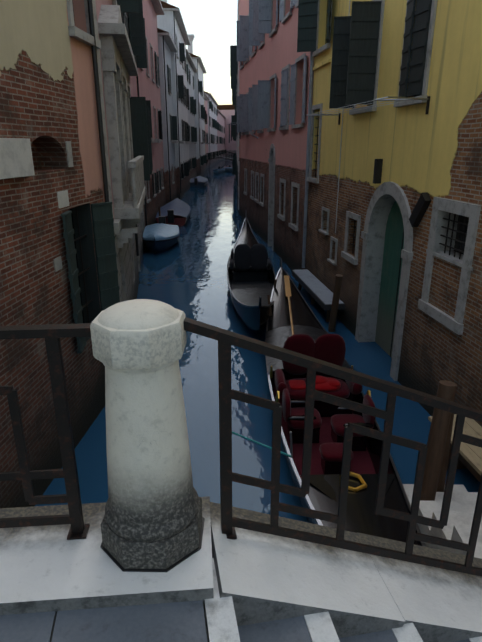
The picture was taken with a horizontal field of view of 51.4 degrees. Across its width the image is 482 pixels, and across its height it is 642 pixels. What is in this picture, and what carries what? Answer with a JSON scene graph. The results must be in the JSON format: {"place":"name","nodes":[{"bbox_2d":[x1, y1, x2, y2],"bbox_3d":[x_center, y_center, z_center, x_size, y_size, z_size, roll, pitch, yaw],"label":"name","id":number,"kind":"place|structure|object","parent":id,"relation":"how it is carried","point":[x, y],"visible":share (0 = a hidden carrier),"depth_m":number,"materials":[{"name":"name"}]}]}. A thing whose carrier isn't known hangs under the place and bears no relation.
{"place":"outdoors","nodes":[
{"label":"outdoors","id":0,"kind":"place"},
{"bbox_2d":[100,516,204,571],"bbox_3d":[-0.377,0.921,2.183,0.424,0.006,0.424,0,19,1],"label":"pillar base joint","id":1,"kind":"object","parent":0,"point":[113,559],"visible":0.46,"depth_m":2.03,"materials":[{"name":"black stone"}]},
{"bbox_2d":[167,0,237,104],"label":"sky","id":2,"kind":"structure","parent":0,"point":[213,23],"materials":[{"name":"white"}]},
{"bbox_2d":[206,151,234,165],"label":"bridge","id":3,"kind":"structure","parent":0,"point":[220,156],"depth_m":84.51,"materials":[{"name":"stone"}]},
{"bbox_2d":[35,158,479,521],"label":"water","id":4,"kind":"structure","parent":0,"point":[186,273],"depth_m":9.28,"materials":[{"name":"blue liquid"}]},
{"bbox_2d":[0,0,120,507],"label":"brick building","id":5,"kind":"structure","parent":4,"relation":"in","point":[58,259],"depth_m":6.12,"materials":[{"name":"brick"}]},
{"bbox_2d":[95,0,152,301],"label":"palazzo","id":6,"kind":"structure","parent":4,"relation":"in","point":[121,35],"depth_m":9.80,"materials":[{"name":"paint"}]},
{"bbox_2d":[135,0,165,226],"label":"building","id":7,"kind":"structure","parent":4,"relation":"on","point":[148,82],"depth_m":27.04,"materials":[{"name":"paint"}]},
{"bbox_2d":[143,216,179,252],"bbox_3d":[-3.490,-3.656,21.409,1.750,0.990,4.976,-2,19,-5],"label":"covered boat","id":8,"kind":"object","parent":4,"relation":"on","point":[164,234],"visible":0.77,"depth_m":19.97,"materials":[{"name":"grey fabric"}]},
{"bbox_2d":[157,28,178,203],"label":"building","id":9,"kind":"structure","parent":4,"relation":"on","point":[166,46],"depth_m":32.83,"materials":[{"name":"paint"}]},
{"bbox_2d":[155,198,191,225],"bbox_3d":[-3.842,-6.366,29.105,1.900,0.990,6.972,-1,19,-3],"label":"boat","id":10,"kind":"object","parent":4,"relation":"on","point":[172,208],"visible":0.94,"depth_m":27.19,"materials":[{"name":"grey fabric"}]},
{"bbox_2d":[157,0,190,199],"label":"building","id":11,"kind":"structure","parent":4,"relation":"on","point":[170,21],"depth_m":38.37,"materials":[{"name":"paint"}]},
{"bbox_2d":[186,49,197,178],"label":"building","id":12,"kind":"structure","parent":4,"relation":"on","point":[191,68],"depth_m":55.02,"materials":[{"name":"paint"}]},
{"bbox_2d":[188,34,206,176],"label":"building","id":13,"kind":"structure","parent":4,"relation":"on","point":[201,158],"depth_m":63.47,"materials":[{"name":"paint"}]},
{"bbox_2d":[190,176,207,186],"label":"grey boat","id":14,"kind":"object","parent":4,"relation":"in","point":[198,181],"visible":0.81,"depth_m":50.82,"materials":[{"name":"grey fabric"}]},
{"bbox_2d":[204,95,207,164],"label":"building","id":15,"kind":"structure","parent":4,"relation":"on","point":[205,98],"depth_m":78.44,"materials":[{"name":"paint"}]},
{"bbox_2d":[204,93,209,168],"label":"building","id":16,"kind":"structure","parent":4,"relation":"on","point":[206,131],"depth_m":87.26,"materials":[{"name":"paint"}]},
{"bbox_2d":[204,91,218,167],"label":"building","id":17,"kind":"structure","parent":4,"relation":"on","point":[212,110],"depth_m":99.88,"materials":[{"name":"paint"}]},
{"bbox_2d":[213,166,224,173],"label":"boat","id":18,"kind":"object","parent":4,"relation":"on","point":[218,171],"visible":0.94,"depth_m":73.54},
{"bbox_2d":[217,109,225,161],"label":"building","id":19,"kind":"structure","parent":4,"relation":"on","point":[221,117],"depth_m":135.71,"materials":[{"name":"paint"}]},
{"bbox_2d":[217,105,235,157],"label":"pink building","id":20,"kind":"structure","parent":4,"relation":"in","point":[227,111],"depth_m":154.84,"materials":[{"name":"paint"}]},
{"bbox_2d":[222,165,231,171],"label":"boat","id":21,"kind":"object","parent":4,"relation":"on","point":[228,169],"visible":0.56,"depth_m":77.21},
{"bbox_2d":[230,3,238,212],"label":"buildings","id":22,"kind":"structure","parent":4,"relation":"on","point":[233,68],"depth_m":36.04,"materials":[{"name":"paint"}]},
{"bbox_2d":[0,558,481,641],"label":"bridge steps","id":23,"kind":"structure","parent":4,"relation":"in","point":[195,621],"depth_m":1.86,"materials":[{"name":"grey stone"}]},
{"bbox_2d":[0,496,481,641],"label":"bridge kerb","id":24,"kind":"structure","parent":23,"relation":"on","point":[263,577],"depth_m":2.15,"materials":[{"name":"grey stone"}]},
{"bbox_2d":[0,323,90,539],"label":"railing","id":25,"kind":"object","parent":24,"relation":"on","point":[52,334],"visible":0.96,"depth_m":2.02,"materials":[{"name":"metal"}]},
{"bbox_2d":[90,299,201,568],"bbox_3d":[-0.377,0.430,2.010,0.404,1.049,0.404,0,19,1],"label":"bollard","id":26,"kind":"object","parent":24,"relation":"on","point":[152,518],"visible":1,"depth_m":1.88,"materials":[{"name":"stone"}]},
{"bbox_2d":[184,317,481,576],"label":"railing","id":27,"kind":"object","parent":24,"relation":"on","point":[226,339],"visible":0.96,"depth_m":2.22,"materials":[{"name":"metal"}]},
{"bbox_2d":[227,217,275,330],"bbox_3d":[0.286,-1.673,15.062,1.455,1.465,10.801,0,19,1],"label":"gondola","id":28,"kind":"object","parent":4,"relation":"on","point":[245,295],"visible":0.6,"depth_m":12.52,"materials":[{"name":"wood"}]},
{"bbox_2d":[227,244,276,309],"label":"gondola fittings","id":29,"kind":"object","parent":28,"relation":"on","point":[247,263],"visible":0.98,"depth_m":14.85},
{"bbox_2d":[291,269,344,321],"bbox_3d":[1.958,-0.475,13.398,0.480,1.030,3.438,-2,20,-7],"label":"boat","id":30,"kind":"object","parent":4,"relation":"in","point":[316,289],"visible":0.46,"depth_m":12.87,"materials":[{"name":"grey wood"}]},
{"bbox_2d":[328,274,342,331],"bbox_3d":[2.074,0.068,11.376,0.159,2.373,0.514,-5,20,-13],"label":"mooring pole","id":31,"kind":"object","parent":4,"relation":"in","point":[335,302],"visible":0.66,"depth_m":11.06,"materials":[{"name":"brown wood"}]},
{"bbox_2d":[266,266,425,546],"bbox_3d":[1.159,0.824,7.972,1.464,1.465,10.802,0,19,1],"label":"gondola","id":32,"kind":"object","parent":4,"relation":"on","point":[362,517],"visible":0.35,"depth_m":6.01,"materials":[{"name":"wood"}]},
{"bbox_2d":[232,258,395,501],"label":"gondola furnishings","id":33,"kind":"object","parent":32,"relation":"on","point":[317,343],"visible":0.75,"depth_m":7.49,"materials":[{"name":"red fabric"}]},
{"bbox_2d":[403,484,481,558],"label":"water steps","id":34,"kind":"structure","parent":4,"relation":"in","point":[457,528],"depth_m":4.63,"materials":[{"name":"white stone"}]},
{"bbox_2d":[420,380,456,500],"bbox_3d":[1.972,1.972,5.369,0.184,2.772,0.522,16,25,39],"label":"mooring pole","id":35,"kind":"object","parent":34,"relation":"on","point":[439,428],"visible":0.37,"depth_m":5.13,"materials":[{"name":"brown wood"}]},
{"bbox_2d":[436,413,453,491],"bbox_3d":[2.243,1.990,5.769,0.174,2.467,0.415,15,25,37],"label":"mooring pole","id":36,"kind":"object","parent":34,"relation":"on","point":[442,480],"visible":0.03,"depth_m":5.48,"materials":[{"name":"brown wood"}]},
{"bbox_2d":[428,414,481,481],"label":"wooden dock","id":37,"kind":"object","parent":4,"relation":"on","point":[470,458],"visible":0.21,"depth_m":6.12,"materials":[{"name":"brown wood"}]},
{"label":"ground","id":38,"kind":"structure","parent":0,"visible":0},
{"bbox_2d":[227,0,313,269],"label":"pink building","id":39,"kind":"structure","parent":38,"relation":"on","point":[271,124],"depth_m":18.78,"materials":[{"name":"paint"}]},
{"bbox_2d":[297,0,481,426],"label":"yellow building","id":40,"kind":"structure","parent":38,"relation":"on","point":[392,226],"depth_m":8.48,"materials":[{"name":"paint"}]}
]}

